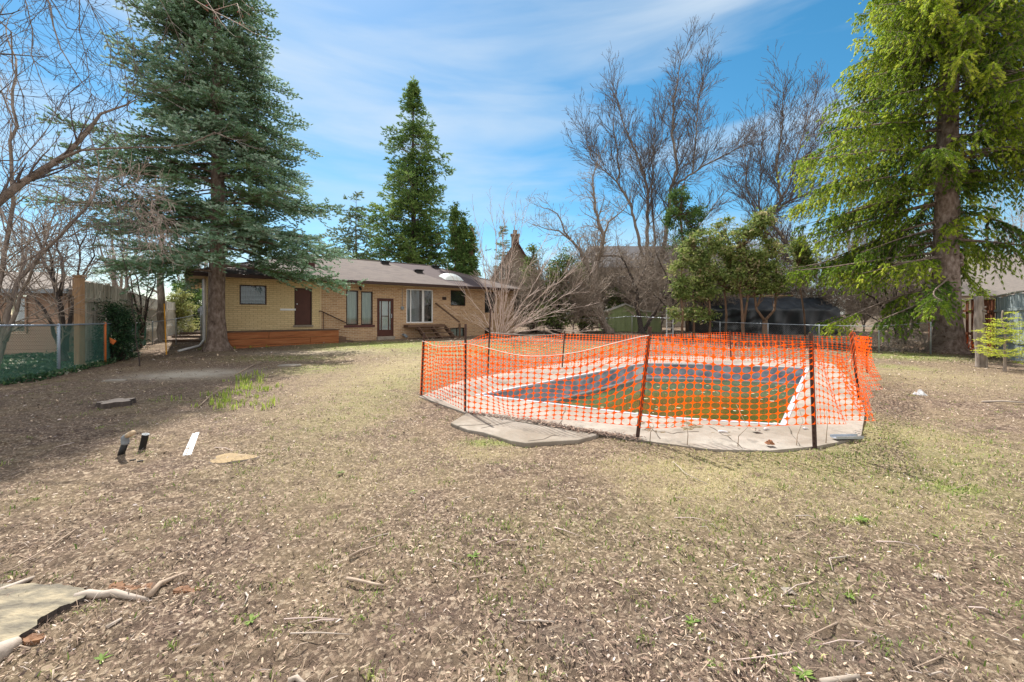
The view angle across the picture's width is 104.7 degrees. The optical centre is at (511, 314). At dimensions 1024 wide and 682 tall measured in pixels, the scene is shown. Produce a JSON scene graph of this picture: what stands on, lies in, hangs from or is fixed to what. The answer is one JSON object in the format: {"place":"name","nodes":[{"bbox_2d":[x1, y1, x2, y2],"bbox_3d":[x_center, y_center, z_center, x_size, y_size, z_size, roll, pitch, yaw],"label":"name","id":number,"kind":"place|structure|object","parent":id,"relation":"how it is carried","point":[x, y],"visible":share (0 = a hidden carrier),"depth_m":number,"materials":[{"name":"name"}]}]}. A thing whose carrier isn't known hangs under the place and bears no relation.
{"place":"outdoors","nodes":[
{"label":"outdoors","id":0,"kind":"place"},
{"bbox_2d":[0,315,1023,681],"bbox_3d":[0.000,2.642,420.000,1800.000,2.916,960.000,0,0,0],"label":"ground","id":1,"kind":"structure","parent":0,"point":[106,459],"depth_m":2.79,"materials":[{"name":"beige soil"}]},
{"bbox_2d":[19,633,45,645],"bbox_3d":[-2.242,1.498,1.823,0.181,0.031,0.054,0,0,9],"label":"rotten bark","id":2,"kind":"object","parent":1,"relation":"on","point":[34,638],"visible":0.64,"depth_m":1.81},
{"bbox_2d":[0,185,68,296],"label":"distant tree","id":3,"kind":"object","parent":1,"relation":"on","point":[21,226],"visible":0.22,"depth_m":34.22,"materials":[{"name":"brown plant"}]},
{"bbox_2d":[0,165,108,361],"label":"bare tree","id":4,"kind":"object","parent":1,"relation":"on","point":[57,292],"visible":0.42,"depth_m":11.50,"materials":[{"name":"brown plant"}]},
{"bbox_2d":[0,272,133,354],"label":"tan garage","id":5,"kind":"structure","parent":1,"relation":"on","point":[21,315],"depth_m":14.19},
{"bbox_2d":[11,297,26,332],"bbox_3d":[-17.731,0.019,14.180,0.657,1.310,0.080,0,0,0],"label":"window","id":6,"kind":"structure","parent":5,"relation":"in","point":[21,315],"depth_m":14.22,"materials":[{"name":"beige"}]},
{"bbox_2d":[0,352,140,384],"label":"ivy ground cover","id":7,"kind":"object","parent":1,"relation":"on","point":[42,375],"visible":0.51,"depth_m":10.51,"materials":[{"name":"green plant"}]},
{"bbox_2d":[0,322,145,383],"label":"wire fence","id":8,"kind":"object","parent":1,"relation":"on","point":[105,327],"visible":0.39,"depth_m":9.81,"materials":[{"name":"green metal"}]},
{"bbox_2d":[0,3,147,365],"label":"bare tree","id":9,"kind":"object","parent":1,"relation":"on","point":[7,312],"visible":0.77,"depth_m":9.76,"materials":[{"name":"brown plant"}]},
{"bbox_2d":[0,583,149,661],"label":"stump","id":10,"kind":"object","parent":1,"relation":"on","point":[19,616],"visible":0.86,"depth_m":2.01,"materials":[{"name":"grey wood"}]},
{"bbox_2d":[24,184,129,304],"bbox_3d":[-15.759,-1.731,14.547,3.430,6.708,2.457,0,0,0],"label":"bare tree","id":11,"kind":"object","parent":1,"relation":"on","point":[91,258],"visible":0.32,"depth_m":14.56,"materials":[{"name":"brown plant"}]},
{"bbox_2d":[72,275,86,364],"bbox_3d":[-11.957,0.261,10.878,0.270,2.678,0.200,0,0,0],"label":"fence post","id":12,"kind":"object","parent":1,"relation":"on","point":[79,318],"visible":0.67,"depth_m":10.81,"materials":[{"name":"beige wood"}]},
{"bbox_2d":[46,295,152,360],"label":"ivy bush","id":13,"kind":"object","parent":1,"relation":"on","point":[121,321],"visible":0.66,"depth_m":12.49,"materials":[{"name":"green plant"}]},
{"bbox_2d":[81,214,148,288],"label":"bare tree","id":14,"kind":"object","parent":1,"relation":"on","point":[114,281],"visible":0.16,"depth_m":21.07,"materials":[{"name":"brown plant"}]},
{"bbox_2d":[95,398,136,408],"bbox_3d":[-6.449,1.481,6.430,0.481,0.156,0.516,0,0,0],"label":"flat stone","id":15,"kind":"object","parent":1,"relation":"on","point":[115,402],"visible":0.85,"depth_m":6.36,"materials":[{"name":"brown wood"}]},
{"bbox_2d":[50,153,191,365],"bbox_3d":[-11.082,-1.526,11.524,3.648,6.364,1.926,0,0,0],"label":"bare tree","id":16,"kind":"object","parent":1,"relation":"on","point":[147,212],"visible":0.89,"depth_m":11.39,"materials":[{"name":"brown plant"}]},
{"bbox_2d":[85,281,157,359],"bbox_3d":[-15.775,0.262,16.323,0.225,2.676,12.410,0,0,-34],"label":"board fence","id":17,"kind":"object","parent":1,"relation":"on","point":[94,289],"visible":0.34,"depth_m":13.30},
{"bbox_2d":[82,199,168,293],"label":"distant tree","id":18,"kind":"object","parent":1,"relation":"on","point":[121,283],"visible":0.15,"depth_m":41.94,"materials":[{"name":"brown plant"}]},
{"bbox_2d":[117,430,135,455],"bbox_3d":[-4.058,1.389,4.164,0.332,0.377,0.094,0,0,23],"label":"capped pipe","id":19,"kind":"object","parent":1,"relation":"on","point":[125,441],"visible":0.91,"depth_m":4.17,"materials":[{"name":"black plastic"}]},
{"bbox_2d":[108,581,154,590],"bbox_3d":[-2.075,1.494,2.156,0.281,0.032,0.072,0,0,0],"label":"rotten bark","id":20,"kind":"object","parent":1,"relation":"on","point":[114,585],"visible":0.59,"depth_m":2.15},
{"bbox_2d":[0,0,265,324],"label":"birch tree","id":21,"kind":"object","parent":1,"relation":"on","point":[7,193],"visible":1,"depth_m":6.65,"materials":[{"name":"brown plant"}]},
{"bbox_2d":[183,0,265,36],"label":"maple branch","id":22,"kind":"object","parent":21,"relation":"attached to","point":[215,12],"visible":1,"depth_m":5.24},
{"bbox_2d":[99,236,170,347],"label":"thorn shrub","id":23,"kind":"object","parent":1,"relation":"on","point":[145,309],"visible":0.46,"depth_m":16.44,"materials":[{"name":"brown plant"}]},
{"bbox_2d":[138,433,148,449],"bbox_3d":[-4.050,1.440,4.333,0.122,0.268,0.064,0,0,0],"label":"open pipe","id":24,"kind":"object","parent":1,"relation":"on","point":[143,441],"visible":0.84,"depth_m":4.31,"materials":[{"name":"black plastic"}]},
{"bbox_2d":[121,178,175,342],"bbox_3d":[-17.405,-3.058,19.726,3.607,9.219,3.315,0,0,0],"label":"bare tree","id":25,"kind":"object","parent":1,"relation":"on","point":[161,301],"visible":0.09,"depth_m":19.36,"materials":[{"name":"brown plant"}]},
{"bbox_2d":[146,571,187,597],"bbox_3d":[-1.907,1.478,2.180,0.052,0.040,0.217,0,0,6],"label":"stick","id":26,"kind":"object","parent":1,"relation":"on","point":[153,590],"visible":0.96,"depth_m":2.14,"materials":[{"name":"wood"}]},
{"bbox_2d":[152,314,201,344],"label":"wire gate","id":27,"kind":"structure","parent":1,"relation":"on","point":[176,333],"depth_m":18.00,"materials":[{"name":"metal"}]},
{"bbox_2d":[162,332,199,341],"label":"plank steps","id":28,"kind":"structure","parent":1,"relation":"on","point":[185,340],"depth_m":19.37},
{"bbox_2d":[165,301,197,335],"bbox_3d":[-24.989,0.306,30.401,0.308,2.334,15.307,0,0,-31],"label":"pale board fence","id":29,"kind":"object","parent":1,"relation":"on","point":[170,312],"visible":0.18,"depth_m":25.36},
{"bbox_2d":[165,288,199,333],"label":"climbing hedge","id":30,"kind":"object","parent":1,"relation":"on","point":[185,307],"visible":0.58,"depth_m":26.88,"materials":[{"name":"green plant"}]},
{"bbox_2d":[167,277,201,330],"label":"green conifer","id":31,"kind":"object","parent":1,"relation":"on","point":[196,299],"visible":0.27,"depth_m":32.54,"materials":[{"name":"green plant"}]},
{"bbox_2d":[173,585,202,595],"bbox_3d":[-1.753,1.498,2.143,0.169,0.026,0.053,0,0,0],"label":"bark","id":32,"kind":"object","parent":1,"relation":"on","point":[184,589],"visible":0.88,"depth_m":2.13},
{"bbox_2d":[16,0,367,351],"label":"blue spruce","id":33,"kind":"object","parent":1,"relation":"on","point":[218,89],"visible":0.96,"depth_m":14.64,"materials":[{"name":"grey plant"}]},
{"bbox_2d":[208,453,258,464],"bbox_3d":[-2.842,1.505,4.037,0.490,0.084,0.326,0,0,0],"label":"flat stump","id":34,"kind":"object","parent":1,"relation":"on","point":[229,458],"visible":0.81,"depth_m":4.02,"materials":[{"name":"beige wood"}]},
{"bbox_2d":[227,329,339,348],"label":"raised deck","id":35,"kind":"structure","parent":1,"relation":"on","point":[244,339],"depth_m":17.42,"materials":[{"name":"wood"}]},
{"bbox_2d":[177,254,527,351],"bbox_3d":[-9.032,-0.883,24.993,18.353,5.265,10.348,0,0,-39],"label":"bungalow","id":36,"kind":"object","parent":1,"relation":"on","point":[388,300],"visible":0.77,"depth_m":21.00,"materials":[{"name":"brick"}]},
{"bbox_2d":[239,285,266,304],"bbox_3d":[-11.610,-0.868,17.693,1.020,0.880,0.155,0,0,-39],"label":"window","id":37,"kind":"structure","parent":36,"relation":"in","point":[248,294],"depth_m":17.73,"materials":[{"name":"grey glass"}]},
{"bbox_2d":[294,288,311,324],"bbox_3d":[-10.013,-0.370,18.917,0.759,1.760,0.100,0,0,-39],"label":"door","id":38,"kind":"structure","parent":36,"relation":"in","point":[302,297],"depth_m":18.89,"materials":[{"name":"red paint"}]},
{"bbox_2d":[346,290,357,324],"bbox_3d":[-8.286,-0.343,20.395,0.612,1.784,0.155,0,0,-39],"label":"window","id":39,"kind":"structure","parent":36,"relation":"in","point":[352,297],"depth_m":20.46,"materials":[{"name":"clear glass"}]},
{"bbox_2d":[361,291,372,324],"bbox_3d":[-7.705,-0.323,20.868,0.613,1.769,0.155,0,0,-39],"label":"window","id":40,"kind":"structure","parent":36,"relation":"in","point":[366,296],"depth_m":20.93,"materials":[{"name":"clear glass"}]},
{"bbox_2d":[377,298,393,335],"bbox_3d":[-6.882,0.159,21.427,0.917,2.054,0.155,0,0,-39],"label":"door","id":41,"kind":"structure","parent":36,"relation":"in","point":[385,306],"depth_m":21.48,"materials":[{"name":"red paint"}]},
{"bbox_2d":[406,289,432,322],"bbox_3d":[-5.369,-0.475,22.789,1.660,1.931,0.230,0,0,-39],"label":"sliding door","id":42,"kind":"structure","parent":36,"relation":"in","point":[412,295],"depth_m":22.71,"materials":[{"name":"white paint"}]},
{"bbox_2d":[317,191,388,259],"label":"pine tree","id":43,"kind":"object","parent":1,"relation":"on","point":[348,241],"visible":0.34,"depth_m":41.57,"materials":[{"name":"green plant"}]},
{"bbox_2d":[345,571,383,586],"bbox_3d":[-0.818,1.472,2.197,0.234,0.050,0.073,0,0,0],"label":"stick","id":44,"kind":"object","parent":1,"relation":"on","point":[348,578],"visible":1,"depth_m":2.19,"materials":[{"name":"wood"}]},
{"bbox_2d":[347,75,491,276],"bbox_3d":[-9.851,-11.238,39.741,15.451,25.776,13.634,0,0,0],"label":"tall spruce","id":45,"kind":"object","parent":1,"relation":"on","point":[416,198],"visible":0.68,"depth_m":38.74,"materials":[{"name":"green plant"}]},
{"bbox_2d":[404,303,460,338],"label":"wooden stairs","id":46,"kind":"structure","parent":1,"relation":"on","point":[435,331],"depth_m":22.44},
{"bbox_2d":[441,201,464,272],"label":"columnar cedar","id":47,"kind":"object","parent":1,"relation":"on","point":[454,217],"visible":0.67,"depth_m":35.71,"materials":[{"name":"green plant"}]},
{"bbox_2d":[450,208,471,273],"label":"columnar cedar","id":48,"kind":"object","parent":1,"relation":"on","point":[463,252],"visible":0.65,"depth_m":35.67,"materials":[{"name":"green plant"}]},
{"bbox_2d":[461,224,481,276],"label":"columnar cedar","id":49,"kind":"object","parent":1,"relation":"on","point":[472,260],"visible":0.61,"depth_m":35.73,"materials":[{"name":"green plant"}]},
{"bbox_2d":[494,226,510,267],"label":"spruce","id":50,"kind":"object","parent":1,"relation":"on","point":[501,231],"visible":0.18,"depth_m":49.85,"materials":[{"name":"green plant"}]},
{"bbox_2d":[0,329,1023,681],"bbox_3d":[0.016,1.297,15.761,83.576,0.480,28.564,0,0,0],"label":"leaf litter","id":51,"kind":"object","parent":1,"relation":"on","point":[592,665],"visible":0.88,"depth_m":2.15,"materials":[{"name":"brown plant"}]},
{"bbox_2d":[477,244,548,323],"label":"thicket","id":52,"kind":"object","parent":1,"relation":"on","point":[512,279],"visible":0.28,"depth_m":29.57,"materials":[{"name":"brown plant"}]},
{"bbox_2d":[492,230,538,325],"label":"steep gable house","id":53,"kind":"structure","parent":1,"relation":"on","point":[520,253],"depth_m":45.00,"materials":[{"name":"brown stone"}]},
{"bbox_2d":[451,413,598,447],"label":"concrete slab","id":54,"kind":"structure","parent":1,"relation":"on","point":[521,434],"depth_m":4.98,"materials":[{"name":"concrete"}]},
{"bbox_2d":[464,411,645,441],"bbox_3d":[0.450,1.474,5.347,2.674,0.043,0.355,0,0,32],"label":"slab debris","id":55,"kind":"object","parent":54,"relation":"on","point":[571,427],"visible":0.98,"depth_m":5.16,"materials":[{"name":"grey concrete"}]},
{"bbox_2d":[447,182,602,338],"bbox_3d":[0.563,-2.805,20.297,7.875,8.189,2.675,0,0,0],"label":"lilac shrub","id":56,"kind":"object","parent":1,"relation":"on","point":[513,329],"visible":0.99,"depth_m":20.41,"materials":[{"name":"plant"}]},
{"bbox_2d":[518,243,546,332],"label":"yew","id":57,"kind":"object","parent":1,"relation":"on","point":[532,249],"visible":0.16,"depth_m":26.89,"materials":[{"name":"green plant"}]},
{"bbox_2d":[506,242,579,333],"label":"thicket","id":58,"kind":"object","parent":1,"relation":"on","point":[526,285],"visible":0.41,"depth_m":24.69,"materials":[{"name":"brown plant"}]},
{"bbox_2d":[530,247,585,334],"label":"yew","id":59,"kind":"object","parent":1,"relation":"on","point":[557,325],"visible":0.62,"depth_m":23.77,"materials":[{"name":"green plant"}]},
{"bbox_2d":[525,248,617,334],"bbox_3d":[3.541,-1.357,24.203,5.531,5.522,4.878,0,0,0],"label":"thicket","id":60,"kind":"object","parent":1,"relation":"on","point":[579,309],"visible":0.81,"depth_m":23.43,"materials":[{"name":"brown plant"}]},
{"bbox_2d":[513,141,654,332],"bbox_3d":[4.576,-4.935,24.886,8.270,12.639,5.265,0,0,-21],"label":"apple tree","id":61,"kind":"object","parent":1,"relation":"on","point":[598,255],"visible":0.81,"depth_m":25.27,"materials":[{"name":"brown plant"}]},
{"bbox_2d":[572,262,597,331],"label":"yew","id":62,"kind":"object","parent":1,"relation":"on","point":[581,324],"visible":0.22,"depth_m":26.75,"materials":[{"name":"green plant"}]},
{"bbox_2d":[553,219,631,330],"bbox_3d":[5.957,-2.858,29.271,5.914,8.449,5.021,0,0,0],"label":"thicket","id":63,"kind":"object","parent":1,"relation":"on","point":[605,269],"visible":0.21,"depth_m":28.63,"materials":[{"name":"brown plant"}]},
{"bbox_2d":[602,287,627,308],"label":"yew","id":64,"kind":"object","parent":1,"relation":"on","point":[613,299],"visible":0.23,"depth_m":27.41,"materials":[{"name":"green plant"}]},
{"bbox_2d":[594,239,666,322],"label":"thicket","id":65,"kind":"object","parent":1,"relation":"on","point":[632,292],"visible":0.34,"depth_m":27.40,"materials":[{"name":"brown plant"}]},
{"bbox_2d":[599,303,662,331],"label":"garden shed","id":66,"kind":"structure","parent":1,"relation":"on","point":[617,310],"depth_m":26.60,"materials":[{"name":"wood"}]},
{"bbox_2d":[617,313,632,330],"bbox_3d":[7.621,0.537,26.562,1.100,1.205,0.013,0,0,0],"label":"door","id":67,"kind":"structure","parent":66,"relation":"in","point":[624,327],"depth_m":26.56,"materials":[{"name":"wood"}]},
{"bbox_2d":[419,356,864,452],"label":"pool deck","id":68,"kind":"structure","parent":1,"relation":"on","point":[708,437],"depth_m":5.72,"materials":[{"name":"concrete"}]},
{"bbox_2d":[475,363,808,424],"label":"swimming pool","id":69,"kind":"structure","parent":68,"relation":"in","point":[717,368],"depth_m":11.01,"materials":[{"name":"concrete"}]},
{"bbox_2d":[550,378,796,422],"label":"water","id":70,"kind":"structure","parent":69,"relation":"in","point":[744,406],"depth_m":9.04,"materials":[{"name":"liquid"}]},
{"bbox_2d":[830,434,863,438],"bbox_3d":[3.999,1.458,4.715,0.353,0.030,0.096,0,0,-4],"label":"metal channel","id":71,"kind":"object","parent":68,"relation":"on","point":[845,436],"visible":1,"depth_m":4.67,"materials":[{"name":"metal"}]},
{"bbox_2d":[420,309,882,449],"bbox_3d":[3.685,0.768,8.993,6.876,1.788,10.378,0,0,44],"label":"safety fence","id":72,"kind":"object","parent":1,"relation":"on","point":[811,361],"visible":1,"depth_m":5.26,"materials":[{"name":"orange plastic"}]},
{"bbox_2d":[612,208,691,330],"bbox_3d":[10.677,-3.293,29.003,6.544,9.310,4.619,0,0,0],"label":"thicket","id":73,"kind":"object","parent":1,"relation":"on","point":[661,233],"visible":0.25,"depth_m":28.68,"materials":[{"name":"brown plant"}]},
{"bbox_2d":[576,246,737,325],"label":"beige house","id":74,"kind":"structure","parent":1,"relation":"on","point":[632,249],"depth_m":41.60,"materials":[{"name":"paint"}]},
{"bbox_2d":[605,225,713,333],"bbox_3d":[9.060,-2.136,25.348,6.331,7.037,4.243,0,0,0],"label":"bare tree","id":75,"kind":"object","parent":1,"relation":"on","point":[636,300],"visible":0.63,"depth_m":24.92,"materials":[{"name":"brown plant"}]},
{"bbox_2d":[561,15,775,309],"bbox_3d":[13.004,-11.018,31.597,19.094,24.798,6.850,0,0,-7],"label":"bare maple","id":76,"kind":"object","parent":1,"relation":"on","point":[648,166],"visible":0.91,"depth_m":30.94,"materials":[{"name":"brown plant"}]},
{"bbox_2d":[625,222,726,335],"bbox_3d":[9.269,-1.982,22.704,6.404,6.879,3.896,0,0,0],"label":"weeping shrub","id":77,"kind":"object","parent":1,"relation":"on","point":[672,303],"visible":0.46,"depth_m":22.89,"materials":[{"name":"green plant"}]},
{"bbox_2d":[660,244,705,339],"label":"cedar","id":78,"kind":"object","parent":1,"relation":"on","point":[681,285],"visible":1,"depth_m":20.39,"materials":[{"name":"green plant"}]},
{"bbox_2d":[660,181,712,331],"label":"ivy clad tree","id":79,"kind":"object","parent":1,"relation":"on","point":[680,213],"visible":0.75,"depth_m":26.79,"materials":[{"name":"plant"}]},
{"bbox_2d":[671,229,722,339],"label":"cedar","id":80,"kind":"object","parent":1,"relation":"on","point":[691,241],"visible":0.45,"depth_m":20.93,"materials":[{"name":"green plant"}]},
{"bbox_2d":[663,235,745,310],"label":"thicket","id":81,"kind":"object","parent":1,"relation":"on","point":[716,301],"visible":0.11,"depth_m":25.19,"materials":[{"name":"green plant"}]},
{"bbox_2d":[687,224,727,340],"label":"cedar","id":82,"kind":"object","parent":1,"relation":"on","point":[710,251],"visible":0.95,"depth_m":20.32,"materials":[{"name":"green plant"}]},
{"bbox_2d":[703,212,751,339],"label":"cedar","id":83,"kind":"object","parent":1,"relation":"on","point":[718,224],"visible":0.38,"depth_m":20.90,"materials":[{"name":"green plant"}]},
{"bbox_2d":[530,316,931,353],"bbox_3d":[8.811,0.824,21.689,2.142,1.482,19.525,0,0,-44],"label":"back wire fence","id":84,"kind":"object","parent":1,"relation":"on","point":[819,325],"visible":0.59,"depth_m":17.24,"materials":[{"name":"metal"}]},
{"bbox_2d":[714,215,781,340],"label":"cedar","id":85,"kind":"object","parent":1,"relation":"on","point":[739,279],"visible":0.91,"depth_m":19.81,"materials":[{"name":"green plant"}]},
{"bbox_2d":[712,224,792,298],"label":"thicket","id":86,"kind":"object","parent":1,"relation":"on","point":[756,246],"visible":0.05,"depth_m":27.77,"materials":[{"name":"green plant"}]},
{"bbox_2d":[729,204,790,340],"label":"cedar","id":87,"kind":"object","parent":1,"relation":"on","point":[777,285],"visible":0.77,"depth_m":19.78,"materials":[{"name":"green plant"}]},
{"bbox_2d":[685,295,843,334],"bbox_3d":[16.173,0.024,25.778,8.178,2.493,3.484,0,0,0],"label":"tarp shelter","id":88,"kind":"object","parent":1,"relation":"on","point":[788,310],"visible":0.73,"depth_m":24.33,"materials":[{"name":"black fabric"}]},
{"bbox_2d":[715,39,845,297],"bbox_3d":[20.294,-9.659,29.946,10.744,22.063,6.485,0,0,0],"label":"bare maple","id":89,"kind":"object","parent":1,"relation":"on","point":[751,197],"visible":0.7,"depth_m":29.16,"materials":[{"name":"brown plant"}]},
{"bbox_2d":[749,218,824,297],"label":"thicket","id":90,"kind":"object","parent":1,"relation":"on","point":[783,293],"visible":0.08,"depth_m":29.53,"materials":[{"name":"green plant"}]},
{"bbox_2d":[783,237,823,337],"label":"cedar","id":91,"kind":"object","parent":1,"relation":"on","point":[804,259],"visible":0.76,"depth_m":20.87,"materials":[{"name":"green plant"}]},
{"bbox_2d":[791,663,817,680],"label":"weed rosette","id":92,"kind":"object","parent":1,"relation":"on","point":[807,673],"visible":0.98,"depth_m":1.62,"materials":[{"name":"green plant"}]},
{"bbox_2d":[780,240,881,326],"bbox_3d":[20.546,-1.811,26.209,5.868,6.343,4.995,0,0,0],"label":"thicket","id":93,"kind":"object","parent":1,"relation":"on","point":[829,298],"visible":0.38,"depth_m":25.45,"materials":[{"name":"brown plant"}]},
{"bbox_2d":[678,338,1001,356],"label":"fallen leaves","id":94,"kind":"object","parent":1,"relation":"on","point":[807,347],"visible":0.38,"depth_m":17.37,"materials":[{"name":"brown plant"}]},
{"bbox_2d":[819,673,860,681],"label":"stick","id":95,"kind":"object","parent":1,"relation":"on","point":[851,677],"visible":1,"depth_m":1.59,"materials":[{"name":"brown wood"}]},
{"bbox_2d":[822,219,909,331],"bbox_3d":[24.226,-2.908,26.997,5.628,8.526,4.266,0,0,0],"label":"thicket","id":96,"kind":"object","parent":1,"relation":"on","point":[862,306],"visible":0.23,"depth_m":26.68,"materials":[{"name":"green plant"}]},
{"bbox_2d":[832,248,931,343],"bbox_3d":[17.448,-1.373,18.492,5.673,5.849,2.697,0,0,-11],"label":"brush shrub","id":97,"kind":"object","parent":1,"relation":"on","point":[894,293],"visible":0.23,"depth_m":18.48,"materials":[{"name":"green plant"}]},
{"bbox_2d":[776,0,1023,354],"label":"norway spruce","id":98,"kind":"object","parent":1,"relation":"on","point":[917,40],"visible":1,"depth_m":14.91,"materials":[{"name":"green plant"}]},
{"bbox_2d":[873,207,932,328],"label":"thicket","id":99,"kind":"object","parent":1,"relation":"on","point":[914,285],"visible":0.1,"depth_m":28.60,"materials":[{"name":"green plant"}]},
{"bbox_2d":[859,312,964,352],"bbox_3d":[15.317,0.743,15.217,3.014,1.708,2.242,0,0,0],"label":"brush pile","id":100,"kind":"object","parent":1,"relation":"on","point":[900,345],"visible":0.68,"depth_m":15.06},
{"bbox_2d":[841,255,1023,331],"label":"house","id":101,"kind":"structure","parent":1,"relation":"on","point":[1012,283],"depth_m":28.00,"materials":[{"name":"beige paint"}]},
{"bbox_2d":[928,297,996,354],"bbox_3d":[18.970,0.456,16.426,0.666,2.247,5.633,0,0,29],"label":"brown board fence","id":102,"kind":"object","parent":1,"relation":"on","point":[990,307],"visible":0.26,"depth_m":15.07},
{"bbox_2d":[973,296,988,367],"bbox_3d":[13.246,0.537,11.138,0.332,2.113,0.332,0,0,45],"label":"log post","id":103,"kind":"object","parent":1,"relation":"on","point":[981,360],"visible":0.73,"depth_m":11.07,"materials":[{"name":"grey wood"}]},
{"bbox_2d":[963,194,1023,254],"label":"distant tree","id":104,"kind":"object","parent":1,"relation":"on","point":[994,206],"visible":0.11,"depth_m":41.94,"materials":[{"name":"green plant"}]},
{"bbox_2d":[970,310,1023,371],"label":"young spruce","id":105,"kind":"object","parent":1,"relation":"on","point":[1005,354],"visible":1,"depth_m":10.36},
{"bbox_2d":[981,195,1023,254],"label":"distant tree","id":106,"kind":"object","parent":1,"relation":"on","point":[1022,217],"visible":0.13,"depth_m":46.84,"materials":[{"name":"green plant"}]},
{"bbox_2d":[994,290,1023,362],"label":"grey board fence","id":107,"kind":"object","parent":1,"relation":"on","point":[1012,303],"visible":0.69,"depth_m":12.66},
{"bbox_2d":[0,0,1023,313],"label":"sky","id":108,"kind":"structure","parent":0,"point":[496,78],"materials":[{"name":"blue"}]},
{"bbox_2d":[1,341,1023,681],"bbox_3d":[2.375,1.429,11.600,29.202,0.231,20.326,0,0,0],"label":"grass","id":109,"kind":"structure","parent":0,"point":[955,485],"depth_m":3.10,"materials":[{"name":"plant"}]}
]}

